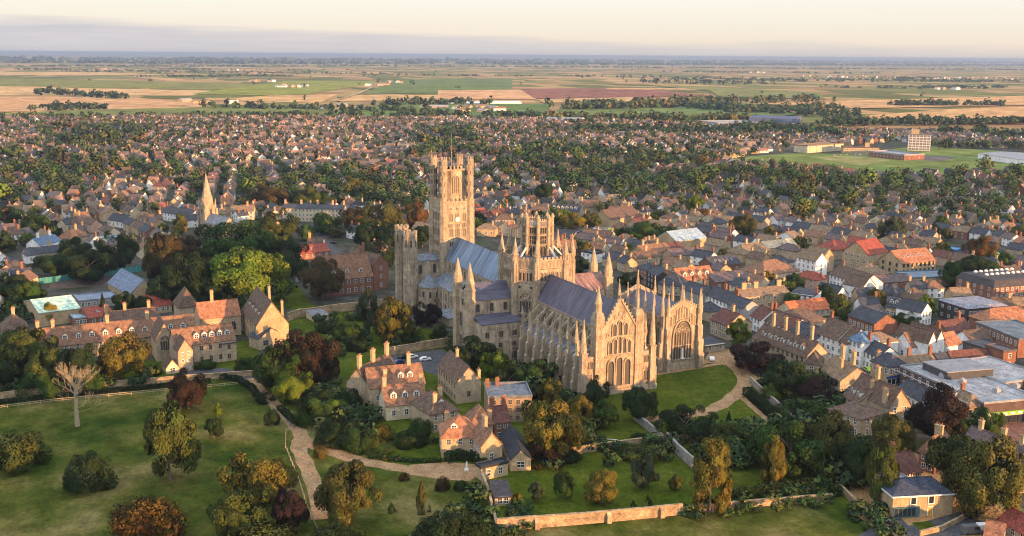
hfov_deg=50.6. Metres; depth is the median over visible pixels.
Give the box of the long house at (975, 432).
[965,417,1023,492]
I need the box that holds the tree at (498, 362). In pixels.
[478,349,509,375]
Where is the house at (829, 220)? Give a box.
[825,214,839,225]
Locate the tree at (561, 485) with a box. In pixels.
[553,468,575,497]
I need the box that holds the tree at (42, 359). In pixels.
[23,347,65,387]
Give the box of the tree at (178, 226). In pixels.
[172,222,187,233]
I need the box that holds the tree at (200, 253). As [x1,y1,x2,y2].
[187,244,218,265]
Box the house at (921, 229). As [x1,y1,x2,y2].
[917,224,933,234]
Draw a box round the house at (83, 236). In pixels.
[58,223,89,246]
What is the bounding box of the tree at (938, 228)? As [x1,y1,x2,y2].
[931,224,940,233]
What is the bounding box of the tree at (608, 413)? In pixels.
[593,397,618,427]
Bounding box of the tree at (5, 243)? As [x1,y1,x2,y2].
[0,230,15,251]
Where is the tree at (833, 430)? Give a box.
[799,409,854,463]
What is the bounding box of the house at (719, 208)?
[708,203,722,211]
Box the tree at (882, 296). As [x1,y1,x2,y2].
[867,288,886,306]
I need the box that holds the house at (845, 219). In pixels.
[839,211,854,224]
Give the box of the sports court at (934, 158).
[921,155,956,160]
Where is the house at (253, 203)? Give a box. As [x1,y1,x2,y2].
[242,200,257,215]
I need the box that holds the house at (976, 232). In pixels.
[969,225,991,240]
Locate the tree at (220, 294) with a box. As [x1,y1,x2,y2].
[190,280,237,301]
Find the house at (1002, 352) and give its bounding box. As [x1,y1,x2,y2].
[984,343,1017,363]
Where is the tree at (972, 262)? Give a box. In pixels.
[944,255,1004,277]
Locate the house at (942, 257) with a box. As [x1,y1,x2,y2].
[931,249,953,265]
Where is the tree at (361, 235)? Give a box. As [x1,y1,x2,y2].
[347,221,380,245]
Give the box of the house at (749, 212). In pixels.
[744,210,756,214]
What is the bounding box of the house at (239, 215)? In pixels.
[232,208,248,222]
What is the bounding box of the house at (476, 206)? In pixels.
[474,202,481,209]
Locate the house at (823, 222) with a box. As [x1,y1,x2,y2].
[814,217,828,225]
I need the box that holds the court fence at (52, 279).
[3,266,142,283]
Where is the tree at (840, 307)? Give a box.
[829,297,850,320]
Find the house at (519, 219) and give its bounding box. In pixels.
[516,210,531,225]
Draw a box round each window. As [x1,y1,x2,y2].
[159,335,168,351]
[232,321,235,329]
[263,339,268,345]
[498,466,502,473]
[517,461,524,467]
[910,497,916,504]
[927,496,934,503]
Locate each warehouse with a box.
[546,117,583,119]
[699,120,757,124]
[749,115,801,123]
[978,151,1023,164]
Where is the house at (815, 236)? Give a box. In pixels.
[803,229,824,244]
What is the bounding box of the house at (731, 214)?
[726,210,746,221]
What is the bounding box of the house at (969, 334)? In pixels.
[956,328,993,348]
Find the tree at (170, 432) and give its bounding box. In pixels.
[142,399,201,479]
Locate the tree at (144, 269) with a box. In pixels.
[141,244,163,278]
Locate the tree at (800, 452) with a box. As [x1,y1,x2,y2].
[745,415,828,476]
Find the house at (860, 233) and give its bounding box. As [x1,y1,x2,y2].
[849,228,876,238]
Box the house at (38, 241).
[25,229,60,247]
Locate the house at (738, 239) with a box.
[732,233,759,246]
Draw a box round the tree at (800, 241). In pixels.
[793,235,811,248]
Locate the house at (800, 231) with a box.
[781,226,804,236]
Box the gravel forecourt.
[409,462,475,480]
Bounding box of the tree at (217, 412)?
[212,402,222,416]
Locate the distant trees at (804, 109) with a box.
[0,55,1023,147]
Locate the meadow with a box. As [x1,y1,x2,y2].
[320,456,870,535]
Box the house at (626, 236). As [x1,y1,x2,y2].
[617,233,636,239]
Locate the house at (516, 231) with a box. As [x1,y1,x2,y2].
[512,225,520,237]
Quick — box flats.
[907,129,930,150]
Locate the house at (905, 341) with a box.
[896,331,916,355]
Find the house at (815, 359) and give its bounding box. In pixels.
[803,350,824,373]
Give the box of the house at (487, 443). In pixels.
[472,412,503,460]
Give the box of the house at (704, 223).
[698,221,715,226]
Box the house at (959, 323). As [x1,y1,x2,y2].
[931,310,972,332]
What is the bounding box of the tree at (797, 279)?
[785,272,805,287]
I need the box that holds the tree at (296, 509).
[271,488,309,530]
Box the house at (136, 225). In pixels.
[131,219,146,235]
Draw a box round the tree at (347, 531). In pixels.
[310,522,367,535]
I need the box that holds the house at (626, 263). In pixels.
[617,252,637,271]
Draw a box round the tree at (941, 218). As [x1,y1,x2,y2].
[932,215,948,225]
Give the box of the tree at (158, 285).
[145,275,186,301]
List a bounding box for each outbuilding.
[69,313,87,324]
[73,291,115,307]
[79,304,111,322]
[172,286,196,314]
[284,273,302,281]
[475,457,508,479]
[983,519,1006,535]
[996,506,1023,535]
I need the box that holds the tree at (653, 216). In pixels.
[650,213,658,219]
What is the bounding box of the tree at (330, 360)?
[301,350,339,384]
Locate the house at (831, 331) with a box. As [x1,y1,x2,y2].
[815,309,852,358]
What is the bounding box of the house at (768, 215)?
[759,211,771,217]
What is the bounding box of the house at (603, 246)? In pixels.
[589,237,609,254]
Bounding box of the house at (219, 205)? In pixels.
[216,201,227,210]
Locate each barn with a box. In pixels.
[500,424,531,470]
[597,201,639,226]
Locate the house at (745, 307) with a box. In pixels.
[726,288,759,319]
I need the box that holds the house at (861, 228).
[853,226,869,231]
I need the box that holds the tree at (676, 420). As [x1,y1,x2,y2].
[653,404,718,439]
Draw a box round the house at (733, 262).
[698,254,741,269]
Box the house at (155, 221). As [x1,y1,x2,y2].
[147,216,166,227]
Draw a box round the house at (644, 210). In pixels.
[638,206,653,214]
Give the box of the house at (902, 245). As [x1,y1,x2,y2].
[884,239,908,248]
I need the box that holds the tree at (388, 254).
[365,237,394,266]
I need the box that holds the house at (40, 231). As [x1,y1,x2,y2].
[34,225,45,236]
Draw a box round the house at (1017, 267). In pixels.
[1000,261,1023,273]
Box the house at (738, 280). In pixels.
[729,272,752,290]
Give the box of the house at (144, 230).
[138,222,155,238]
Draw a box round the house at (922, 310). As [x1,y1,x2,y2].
[895,297,932,324]
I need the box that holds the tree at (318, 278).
[297,256,344,298]
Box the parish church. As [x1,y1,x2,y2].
[197,173,236,237]
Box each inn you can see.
[796,248,827,274]
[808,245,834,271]
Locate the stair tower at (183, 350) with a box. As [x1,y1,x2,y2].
[172,334,193,370]
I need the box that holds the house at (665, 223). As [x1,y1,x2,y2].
[649,218,673,226]
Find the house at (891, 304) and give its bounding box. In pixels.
[885,295,903,315]
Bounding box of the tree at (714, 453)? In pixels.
[689,436,732,513]
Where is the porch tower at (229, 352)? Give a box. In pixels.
[221,340,236,361]
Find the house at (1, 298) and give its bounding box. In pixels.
[0,295,4,309]
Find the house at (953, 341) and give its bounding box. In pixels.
[943,331,962,351]
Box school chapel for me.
[150,314,169,361]
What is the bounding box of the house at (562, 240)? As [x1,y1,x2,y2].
[554,234,577,256]
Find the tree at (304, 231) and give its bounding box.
[296,224,315,239]
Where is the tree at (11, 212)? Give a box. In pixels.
[0,206,25,223]
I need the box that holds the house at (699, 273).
[671,265,712,285]
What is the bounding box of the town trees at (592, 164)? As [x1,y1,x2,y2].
[0,112,1023,223]
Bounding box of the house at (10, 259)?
[1,256,15,265]
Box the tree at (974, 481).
[927,433,1023,518]
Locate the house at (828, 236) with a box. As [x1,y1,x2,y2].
[823,230,846,242]
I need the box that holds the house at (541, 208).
[531,202,549,212]
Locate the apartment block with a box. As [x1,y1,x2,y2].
[956,268,1023,298]
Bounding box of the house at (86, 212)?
[72,208,90,216]
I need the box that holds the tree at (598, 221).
[593,214,601,227]
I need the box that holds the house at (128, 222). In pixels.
[122,215,136,232]
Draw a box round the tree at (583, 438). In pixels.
[560,427,587,449]
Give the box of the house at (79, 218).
[70,210,90,227]
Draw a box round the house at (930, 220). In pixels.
[926,217,935,226]
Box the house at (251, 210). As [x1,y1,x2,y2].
[230,201,255,219]
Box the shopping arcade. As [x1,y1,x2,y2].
[879,247,936,273]
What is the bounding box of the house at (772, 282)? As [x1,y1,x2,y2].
[767,273,788,287]
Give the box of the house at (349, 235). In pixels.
[346,221,359,238]
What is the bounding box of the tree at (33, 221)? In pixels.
[20,212,50,232]
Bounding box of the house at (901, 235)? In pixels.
[888,231,905,238]
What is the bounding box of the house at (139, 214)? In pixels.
[136,211,148,220]
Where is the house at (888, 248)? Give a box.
[883,244,898,250]
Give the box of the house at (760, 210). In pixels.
[756,205,773,214]
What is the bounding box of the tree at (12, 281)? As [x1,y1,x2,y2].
[0,274,41,301]
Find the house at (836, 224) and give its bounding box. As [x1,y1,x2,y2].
[830,221,842,226]
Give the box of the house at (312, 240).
[307,232,325,243]
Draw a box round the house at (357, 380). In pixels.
[345,341,395,402]
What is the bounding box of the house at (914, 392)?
[898,378,930,405]
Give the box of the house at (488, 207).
[481,202,495,211]
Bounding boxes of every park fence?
[0,382,236,407]
[265,398,319,532]
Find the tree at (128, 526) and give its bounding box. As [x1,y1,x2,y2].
[106,493,190,535]
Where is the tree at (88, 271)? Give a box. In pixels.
[64,249,118,281]
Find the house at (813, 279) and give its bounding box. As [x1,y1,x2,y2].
[799,270,828,288]
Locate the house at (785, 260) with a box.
[768,255,793,265]
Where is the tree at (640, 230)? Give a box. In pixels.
[625,220,667,239]
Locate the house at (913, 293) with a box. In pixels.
[899,287,924,299]
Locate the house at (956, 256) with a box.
[951,250,975,262]
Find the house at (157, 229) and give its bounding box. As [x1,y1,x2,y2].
[149,226,165,237]
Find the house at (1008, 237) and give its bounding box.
[1001,228,1018,245]
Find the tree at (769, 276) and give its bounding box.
[759,270,774,280]
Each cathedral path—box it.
[645,358,751,421]
[656,361,730,374]
[740,398,767,421]
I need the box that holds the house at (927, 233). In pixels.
[919,226,938,239]
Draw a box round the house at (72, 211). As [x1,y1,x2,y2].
[69,206,84,216]
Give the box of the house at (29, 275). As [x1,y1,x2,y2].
[16,269,38,280]
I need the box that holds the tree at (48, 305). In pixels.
[44,302,56,319]
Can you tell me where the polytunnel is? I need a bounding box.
[448,101,521,103]
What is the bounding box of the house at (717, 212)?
[711,208,721,217]
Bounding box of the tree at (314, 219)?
[312,212,326,225]
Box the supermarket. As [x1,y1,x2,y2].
[891,358,1023,422]
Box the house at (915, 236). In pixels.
[908,231,921,239]
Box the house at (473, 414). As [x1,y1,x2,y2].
[464,403,494,431]
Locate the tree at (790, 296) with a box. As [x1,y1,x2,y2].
[783,292,799,300]
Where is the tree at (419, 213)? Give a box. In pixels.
[405,199,428,227]
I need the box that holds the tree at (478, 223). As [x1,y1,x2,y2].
[474,217,485,227]
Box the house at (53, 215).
[48,212,63,220]
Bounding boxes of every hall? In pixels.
[24,295,80,326]
[142,295,172,313]
[193,289,241,334]
[241,284,288,342]
[437,347,481,403]
[656,228,706,247]
[739,259,799,279]
[759,238,797,254]
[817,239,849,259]
[842,238,888,267]
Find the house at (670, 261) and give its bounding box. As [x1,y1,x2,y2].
[661,254,681,270]
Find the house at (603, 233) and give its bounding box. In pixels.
[598,227,616,237]
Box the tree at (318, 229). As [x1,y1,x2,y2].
[312,226,325,234]
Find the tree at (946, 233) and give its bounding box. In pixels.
[939,228,953,238]
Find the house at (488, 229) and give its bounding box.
[476,220,497,236]
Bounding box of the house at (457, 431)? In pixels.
[438,410,475,457]
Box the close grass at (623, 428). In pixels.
[262,304,850,529]
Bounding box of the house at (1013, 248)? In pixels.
[1006,242,1023,255]
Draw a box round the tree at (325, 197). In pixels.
[319,188,347,203]
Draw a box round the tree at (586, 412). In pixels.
[565,395,593,424]
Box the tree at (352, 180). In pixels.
[334,175,376,194]
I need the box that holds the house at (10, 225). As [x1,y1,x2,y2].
[0,219,16,231]
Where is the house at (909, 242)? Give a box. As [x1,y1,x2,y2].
[900,236,926,248]
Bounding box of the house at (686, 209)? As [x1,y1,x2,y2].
[673,205,688,212]
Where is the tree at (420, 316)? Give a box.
[412,301,441,325]
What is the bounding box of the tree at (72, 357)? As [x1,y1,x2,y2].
[52,347,94,391]
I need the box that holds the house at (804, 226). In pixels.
[791,221,813,233]
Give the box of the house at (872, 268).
[854,263,889,274]
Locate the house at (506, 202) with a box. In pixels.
[494,199,510,209]
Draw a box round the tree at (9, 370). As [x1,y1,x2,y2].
[0,343,29,388]
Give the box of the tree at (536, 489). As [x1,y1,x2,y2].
[527,481,544,500]
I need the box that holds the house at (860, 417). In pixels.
[827,401,887,435]
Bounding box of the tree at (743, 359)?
[729,341,785,370]
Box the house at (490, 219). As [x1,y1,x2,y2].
[486,216,494,224]
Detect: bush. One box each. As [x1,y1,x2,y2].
[14,370,63,401]
[73,362,108,392]
[149,364,162,375]
[192,359,217,369]
[234,356,252,370]
[255,389,276,404]
[263,409,280,425]
[293,396,328,427]
[303,387,338,409]
[312,429,343,449]
[313,444,328,459]
[316,322,336,333]
[319,415,361,445]
[320,399,348,410]
[328,322,363,341]
[338,387,362,405]
[339,425,379,455]
[344,408,368,422]
[346,335,369,352]
[360,435,385,452]
[362,442,396,457]
[372,423,395,441]
[391,430,426,449]
[398,472,409,481]
[400,331,420,343]
[406,416,433,439]
[429,325,450,338]
[434,475,450,490]
[453,479,469,491]
[454,513,489,535]
[510,491,522,504]
[525,440,567,470]
[564,447,582,464]
[573,238,582,248]
[593,435,610,451]
[617,442,661,462]
[630,432,645,437]
[772,397,830,424]
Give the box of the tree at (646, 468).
[630,455,659,487]
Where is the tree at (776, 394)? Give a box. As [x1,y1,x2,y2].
[763,382,787,399]
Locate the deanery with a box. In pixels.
[483,377,532,421]
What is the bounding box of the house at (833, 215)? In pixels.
[828,212,841,218]
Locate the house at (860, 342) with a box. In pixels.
[846,330,881,367]
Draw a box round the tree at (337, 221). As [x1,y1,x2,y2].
[332,216,342,225]
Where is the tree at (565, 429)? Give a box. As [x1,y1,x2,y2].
[520,399,582,456]
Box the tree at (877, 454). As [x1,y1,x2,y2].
[863,442,899,500]
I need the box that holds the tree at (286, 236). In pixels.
[279,232,294,244]
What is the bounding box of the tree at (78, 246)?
[57,236,92,258]
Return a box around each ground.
[0,53,1023,535]
[0,120,1023,508]
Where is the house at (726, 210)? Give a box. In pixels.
[721,203,736,215]
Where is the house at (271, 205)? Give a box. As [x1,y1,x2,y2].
[266,202,278,208]
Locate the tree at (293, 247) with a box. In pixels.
[263,239,309,261]
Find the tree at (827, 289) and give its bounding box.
[818,284,833,299]
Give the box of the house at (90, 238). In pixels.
[86,231,98,248]
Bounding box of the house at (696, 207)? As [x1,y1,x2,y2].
[689,204,701,213]
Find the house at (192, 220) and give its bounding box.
[180,210,197,227]
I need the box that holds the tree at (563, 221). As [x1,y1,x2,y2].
[558,212,586,228]
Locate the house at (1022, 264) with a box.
[1009,261,1023,269]
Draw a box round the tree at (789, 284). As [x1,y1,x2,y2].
[775,278,795,291]
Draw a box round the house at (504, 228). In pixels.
[498,220,517,236]
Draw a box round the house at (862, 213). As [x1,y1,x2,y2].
[852,208,868,217]
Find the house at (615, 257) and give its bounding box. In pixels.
[602,250,624,268]
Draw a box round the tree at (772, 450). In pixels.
[760,434,786,484]
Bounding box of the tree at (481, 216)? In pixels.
[475,213,486,223]
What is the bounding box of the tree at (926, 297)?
[918,294,938,313]
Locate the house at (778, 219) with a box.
[769,214,785,226]
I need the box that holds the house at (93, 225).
[85,216,101,232]
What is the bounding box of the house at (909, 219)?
[897,215,913,223]
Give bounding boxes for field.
[0,72,162,74]
[0,79,259,88]
[0,86,209,95]
[0,97,210,111]
[1,104,332,116]
[192,81,380,94]
[216,94,336,102]
[334,101,548,116]
[337,95,436,100]
[363,78,511,93]
[437,90,535,99]
[521,87,709,97]
[537,97,632,102]
[557,100,795,120]
[606,88,696,89]
[641,84,824,98]
[732,146,1012,173]
[758,96,1023,107]
[831,107,1023,122]
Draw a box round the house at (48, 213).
[44,208,52,218]
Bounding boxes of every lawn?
[102,340,258,380]
[274,282,310,307]
[381,418,439,463]
[501,456,690,516]
[606,365,736,418]
[690,400,760,421]
[912,521,935,529]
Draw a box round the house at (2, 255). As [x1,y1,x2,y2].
[0,251,5,262]
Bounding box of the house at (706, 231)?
[694,221,713,239]
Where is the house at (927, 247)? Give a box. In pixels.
[910,243,932,252]
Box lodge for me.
[161,354,179,373]
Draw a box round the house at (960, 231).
[951,221,971,239]
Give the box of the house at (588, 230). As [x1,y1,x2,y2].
[582,224,598,233]
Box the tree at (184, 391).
[166,367,207,408]
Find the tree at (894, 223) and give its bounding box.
[876,216,907,235]
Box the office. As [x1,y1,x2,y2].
[937,296,1007,322]
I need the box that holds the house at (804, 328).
[790,320,811,335]
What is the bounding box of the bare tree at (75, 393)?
[52,362,99,426]
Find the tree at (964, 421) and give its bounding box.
[949,417,976,435]
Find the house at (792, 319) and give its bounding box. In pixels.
[779,314,805,331]
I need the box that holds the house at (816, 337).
[804,325,820,342]
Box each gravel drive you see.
[247,378,328,519]
[293,436,409,472]
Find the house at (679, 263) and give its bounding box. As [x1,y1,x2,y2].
[672,258,693,269]
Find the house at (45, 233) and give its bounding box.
[39,228,48,236]
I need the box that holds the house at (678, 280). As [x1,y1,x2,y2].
[657,272,687,295]
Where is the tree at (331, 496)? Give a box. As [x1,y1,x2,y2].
[313,459,383,528]
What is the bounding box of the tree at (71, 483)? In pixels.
[62,449,119,494]
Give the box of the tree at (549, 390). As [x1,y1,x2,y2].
[536,377,561,406]
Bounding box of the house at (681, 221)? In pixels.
[673,215,692,226]
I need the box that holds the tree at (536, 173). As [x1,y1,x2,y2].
[533,168,538,180]
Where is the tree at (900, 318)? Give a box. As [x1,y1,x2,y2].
[891,311,921,324]
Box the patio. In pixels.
[859,512,981,535]
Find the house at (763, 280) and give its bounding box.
[749,268,770,286]
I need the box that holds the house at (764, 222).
[747,214,771,228]
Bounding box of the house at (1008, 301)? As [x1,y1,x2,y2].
[989,292,1014,306]
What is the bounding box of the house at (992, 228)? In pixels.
[981,225,995,232]
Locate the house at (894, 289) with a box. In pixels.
[881,283,904,301]
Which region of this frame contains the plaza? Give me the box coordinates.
[1000,422,1023,441]
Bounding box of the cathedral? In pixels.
[394,135,703,394]
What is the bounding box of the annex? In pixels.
[248,327,276,349]
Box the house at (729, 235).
[709,226,734,245]
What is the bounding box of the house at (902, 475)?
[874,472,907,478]
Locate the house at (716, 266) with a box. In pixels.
[710,259,731,271]
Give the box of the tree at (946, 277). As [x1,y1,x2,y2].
[937,261,978,286]
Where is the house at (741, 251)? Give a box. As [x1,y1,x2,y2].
[725,238,771,262]
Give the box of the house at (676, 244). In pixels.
[667,241,684,247]
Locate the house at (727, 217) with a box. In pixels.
[721,215,732,227]
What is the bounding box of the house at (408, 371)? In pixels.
[364,351,425,405]
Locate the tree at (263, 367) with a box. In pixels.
[250,340,300,385]
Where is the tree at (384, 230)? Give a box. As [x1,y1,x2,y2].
[373,221,408,246]
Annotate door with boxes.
[927,506,932,515]
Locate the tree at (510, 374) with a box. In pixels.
[493,364,527,382]
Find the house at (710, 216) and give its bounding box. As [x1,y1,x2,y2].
[702,210,719,221]
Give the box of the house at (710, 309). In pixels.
[702,301,720,321]
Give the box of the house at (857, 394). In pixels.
[841,378,874,405]
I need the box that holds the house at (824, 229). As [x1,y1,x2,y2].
[811,221,833,234]
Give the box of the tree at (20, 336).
[0,325,58,371]
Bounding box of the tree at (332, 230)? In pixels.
[324,225,345,236]
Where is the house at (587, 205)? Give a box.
[578,196,600,214]
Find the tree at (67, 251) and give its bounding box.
[61,247,76,256]
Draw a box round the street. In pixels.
[315,225,340,254]
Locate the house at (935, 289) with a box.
[926,280,945,297]
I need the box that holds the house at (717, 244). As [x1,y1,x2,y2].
[704,236,730,253]
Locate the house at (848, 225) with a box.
[842,220,854,229]
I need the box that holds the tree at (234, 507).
[206,488,269,535]
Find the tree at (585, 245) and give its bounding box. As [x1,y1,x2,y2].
[576,241,593,253]
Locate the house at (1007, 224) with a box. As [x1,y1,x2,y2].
[1000,219,1015,231]
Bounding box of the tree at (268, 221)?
[256,207,299,236]
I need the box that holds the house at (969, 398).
[948,382,979,417]
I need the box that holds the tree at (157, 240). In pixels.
[143,231,188,275]
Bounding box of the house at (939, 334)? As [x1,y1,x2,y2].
[910,320,945,352]
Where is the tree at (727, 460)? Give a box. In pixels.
[707,436,732,484]
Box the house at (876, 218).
[870,214,889,222]
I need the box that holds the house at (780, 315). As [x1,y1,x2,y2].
[764,301,789,326]
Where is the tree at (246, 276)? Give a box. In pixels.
[209,246,292,298]
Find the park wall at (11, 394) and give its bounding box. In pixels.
[0,370,252,398]
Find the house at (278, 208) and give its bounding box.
[275,202,287,217]
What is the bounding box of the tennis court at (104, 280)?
[48,276,109,288]
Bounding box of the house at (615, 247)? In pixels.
[608,239,630,254]
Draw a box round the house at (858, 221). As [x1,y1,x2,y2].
[853,214,870,227]
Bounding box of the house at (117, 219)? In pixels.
[107,212,133,227]
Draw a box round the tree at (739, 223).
[728,213,758,234]
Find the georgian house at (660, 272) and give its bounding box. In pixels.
[646,263,670,290]
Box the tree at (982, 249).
[960,235,999,256]
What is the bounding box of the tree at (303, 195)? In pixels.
[289,187,321,203]
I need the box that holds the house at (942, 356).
[933,352,950,359]
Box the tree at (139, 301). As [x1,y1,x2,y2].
[133,295,152,307]
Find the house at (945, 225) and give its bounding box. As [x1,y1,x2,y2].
[935,220,953,236]
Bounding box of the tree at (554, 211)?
[543,206,570,223]
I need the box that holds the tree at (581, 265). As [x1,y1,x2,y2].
[575,256,588,272]
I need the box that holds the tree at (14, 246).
[8,237,17,249]
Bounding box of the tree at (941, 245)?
[933,241,952,251]
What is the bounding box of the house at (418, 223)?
[412,221,428,229]
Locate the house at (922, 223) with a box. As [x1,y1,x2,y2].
[909,218,929,227]
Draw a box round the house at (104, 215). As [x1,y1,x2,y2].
[99,205,122,221]
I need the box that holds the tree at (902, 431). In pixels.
[871,413,916,452]
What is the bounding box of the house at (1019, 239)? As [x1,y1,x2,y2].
[1013,232,1023,242]
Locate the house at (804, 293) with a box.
[790,286,821,299]
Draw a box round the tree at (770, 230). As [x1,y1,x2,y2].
[763,226,778,234]
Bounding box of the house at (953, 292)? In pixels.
[944,282,972,297]
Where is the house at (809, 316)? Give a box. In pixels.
[784,307,826,326]
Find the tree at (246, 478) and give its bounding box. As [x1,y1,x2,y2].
[215,451,299,507]
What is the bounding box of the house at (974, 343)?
[962,338,1002,348]
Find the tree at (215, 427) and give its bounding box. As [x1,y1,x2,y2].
[203,418,223,438]
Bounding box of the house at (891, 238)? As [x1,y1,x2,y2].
[878,233,901,244]
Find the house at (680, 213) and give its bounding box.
[674,206,688,216]
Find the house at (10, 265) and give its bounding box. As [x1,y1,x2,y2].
[0,259,24,275]
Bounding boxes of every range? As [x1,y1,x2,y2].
[21,240,59,259]
[33,310,195,356]
[102,299,157,321]
[168,322,235,364]
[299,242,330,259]
[631,237,669,259]
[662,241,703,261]
[707,269,749,289]
[752,311,830,367]
[777,297,830,315]
[820,343,865,390]
[847,305,897,333]
[875,273,911,288]
[968,306,1023,328]
[975,319,1023,357]
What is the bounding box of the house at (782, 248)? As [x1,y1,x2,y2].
[776,242,801,255]
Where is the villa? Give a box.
[3,224,24,243]
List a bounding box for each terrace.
[161,201,195,221]
[282,199,346,221]
[549,203,584,217]
[704,282,736,308]
[731,278,789,307]
[829,259,883,289]
[896,344,936,363]
[946,348,992,358]
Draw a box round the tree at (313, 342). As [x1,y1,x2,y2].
[273,328,340,381]
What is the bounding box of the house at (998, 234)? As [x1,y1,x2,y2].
[991,225,1006,243]
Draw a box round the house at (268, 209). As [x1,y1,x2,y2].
[261,204,280,219]
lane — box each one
[183,368,261,382]
[704,349,751,374]
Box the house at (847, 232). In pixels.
[829,225,852,242]
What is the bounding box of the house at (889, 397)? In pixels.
[849,364,911,424]
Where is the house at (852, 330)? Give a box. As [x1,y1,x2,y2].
[838,326,862,360]
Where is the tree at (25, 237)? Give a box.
[17,233,35,244]
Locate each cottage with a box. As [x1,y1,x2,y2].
[8,261,31,275]
[22,251,36,263]
[218,204,230,217]
[886,441,922,476]
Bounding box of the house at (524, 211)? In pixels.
[519,207,533,215]
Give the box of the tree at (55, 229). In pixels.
[46,223,61,236]
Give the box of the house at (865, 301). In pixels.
[853,291,880,309]
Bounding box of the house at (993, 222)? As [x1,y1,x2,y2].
[985,216,1001,227]
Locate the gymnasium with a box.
[107,268,148,297]
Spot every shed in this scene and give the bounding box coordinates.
[489,479,512,505]
[703,337,725,352]
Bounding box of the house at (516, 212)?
[508,205,522,219]
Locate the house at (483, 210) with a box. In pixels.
[475,207,487,216]
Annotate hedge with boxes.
[0,377,210,404]
[219,373,259,397]
[276,404,298,426]
[367,454,441,462]
[444,448,487,463]
[721,475,828,500]
[742,386,778,416]
[787,482,842,496]
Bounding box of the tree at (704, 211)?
[696,208,708,215]
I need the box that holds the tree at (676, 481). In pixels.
[668,473,683,490]
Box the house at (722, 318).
[709,303,752,339]
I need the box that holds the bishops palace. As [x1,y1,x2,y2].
[317,246,373,296]
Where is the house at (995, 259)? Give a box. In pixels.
[983,254,999,264]
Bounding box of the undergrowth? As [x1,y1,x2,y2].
[0,253,991,535]
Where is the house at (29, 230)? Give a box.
[20,227,34,235]
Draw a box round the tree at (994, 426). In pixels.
[973,406,1005,433]
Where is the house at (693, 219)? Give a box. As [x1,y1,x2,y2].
[680,212,703,226]
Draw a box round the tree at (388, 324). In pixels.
[372,295,415,344]
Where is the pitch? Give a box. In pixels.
[817,155,890,164]
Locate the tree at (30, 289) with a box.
[7,281,47,303]
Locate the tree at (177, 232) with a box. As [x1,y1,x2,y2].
[171,230,181,236]
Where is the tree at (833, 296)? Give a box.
[825,292,846,303]
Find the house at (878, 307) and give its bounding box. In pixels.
[865,304,886,313]
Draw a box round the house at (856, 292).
[851,287,875,303]
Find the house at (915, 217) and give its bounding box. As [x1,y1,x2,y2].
[905,212,923,220]
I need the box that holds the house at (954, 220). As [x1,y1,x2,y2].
[946,214,960,225]
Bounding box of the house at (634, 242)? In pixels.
[626,237,649,247]
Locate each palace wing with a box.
[347,242,365,252]
[364,251,388,289]
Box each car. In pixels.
[397,354,405,358]
[419,356,430,360]
[863,366,870,371]
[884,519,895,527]
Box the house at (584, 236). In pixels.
[576,230,602,243]
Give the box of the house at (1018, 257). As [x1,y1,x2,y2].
[1010,254,1023,263]
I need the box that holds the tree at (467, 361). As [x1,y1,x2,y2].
[454,352,471,368]
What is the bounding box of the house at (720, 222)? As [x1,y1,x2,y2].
[710,218,728,227]
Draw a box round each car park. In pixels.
[390,349,446,375]
[563,225,611,233]
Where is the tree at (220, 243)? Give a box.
[193,219,279,264]
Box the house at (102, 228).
[98,224,107,234]
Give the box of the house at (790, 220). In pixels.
[785,214,802,225]
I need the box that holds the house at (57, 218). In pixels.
[51,216,60,222]
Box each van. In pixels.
[960,523,982,535]
[976,522,985,533]
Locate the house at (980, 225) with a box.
[971,219,985,227]
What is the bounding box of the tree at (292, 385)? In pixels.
[271,364,313,402]
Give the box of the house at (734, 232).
[716,225,738,236]
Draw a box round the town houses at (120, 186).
[0,68,1023,224]
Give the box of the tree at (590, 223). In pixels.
[580,211,595,226]
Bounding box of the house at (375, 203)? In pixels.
[368,201,381,207]
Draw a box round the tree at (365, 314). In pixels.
[356,287,381,333]
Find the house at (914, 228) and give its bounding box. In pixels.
[905,220,919,236]
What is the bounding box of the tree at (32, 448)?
[0,428,52,475]
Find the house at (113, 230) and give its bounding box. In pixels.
[102,222,119,234]
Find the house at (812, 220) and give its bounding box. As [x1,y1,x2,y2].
[803,215,815,223]
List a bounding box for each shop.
[97,235,109,242]
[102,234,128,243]
[870,349,906,384]
[893,269,950,285]
[970,356,1023,389]
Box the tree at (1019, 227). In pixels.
[1006,224,1023,232]
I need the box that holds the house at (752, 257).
[745,246,770,265]
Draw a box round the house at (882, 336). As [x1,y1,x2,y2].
[872,331,899,351]
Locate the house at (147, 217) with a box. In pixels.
[139,210,162,223]
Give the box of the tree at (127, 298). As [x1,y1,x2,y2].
[111,291,134,310]
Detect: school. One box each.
[794,142,843,152]
[841,142,879,153]
[868,150,924,159]
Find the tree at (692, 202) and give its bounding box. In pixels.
[685,193,705,210]
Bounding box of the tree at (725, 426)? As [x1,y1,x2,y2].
[708,420,752,446]
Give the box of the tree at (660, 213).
[656,207,668,218]
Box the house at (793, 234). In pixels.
[777,227,801,238]
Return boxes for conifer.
[99,293,104,306]
[388,503,396,513]
[416,480,430,514]
[726,411,731,420]
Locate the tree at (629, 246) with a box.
[623,243,632,249]
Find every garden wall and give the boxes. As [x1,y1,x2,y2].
[287,298,389,320]
[389,338,449,354]
[481,471,496,526]
[496,503,682,530]
[569,427,748,454]
[633,415,662,434]
[666,432,693,467]
[683,493,832,512]
[749,376,794,417]
[833,480,894,535]
[919,511,966,535]
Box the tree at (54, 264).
[26,254,71,275]
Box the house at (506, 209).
[499,203,509,214]
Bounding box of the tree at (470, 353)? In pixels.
[451,335,498,368]
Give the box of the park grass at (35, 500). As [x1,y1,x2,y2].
[0,378,330,535]
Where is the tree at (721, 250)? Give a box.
[717,247,728,255]
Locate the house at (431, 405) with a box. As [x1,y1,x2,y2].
[409,385,459,432]

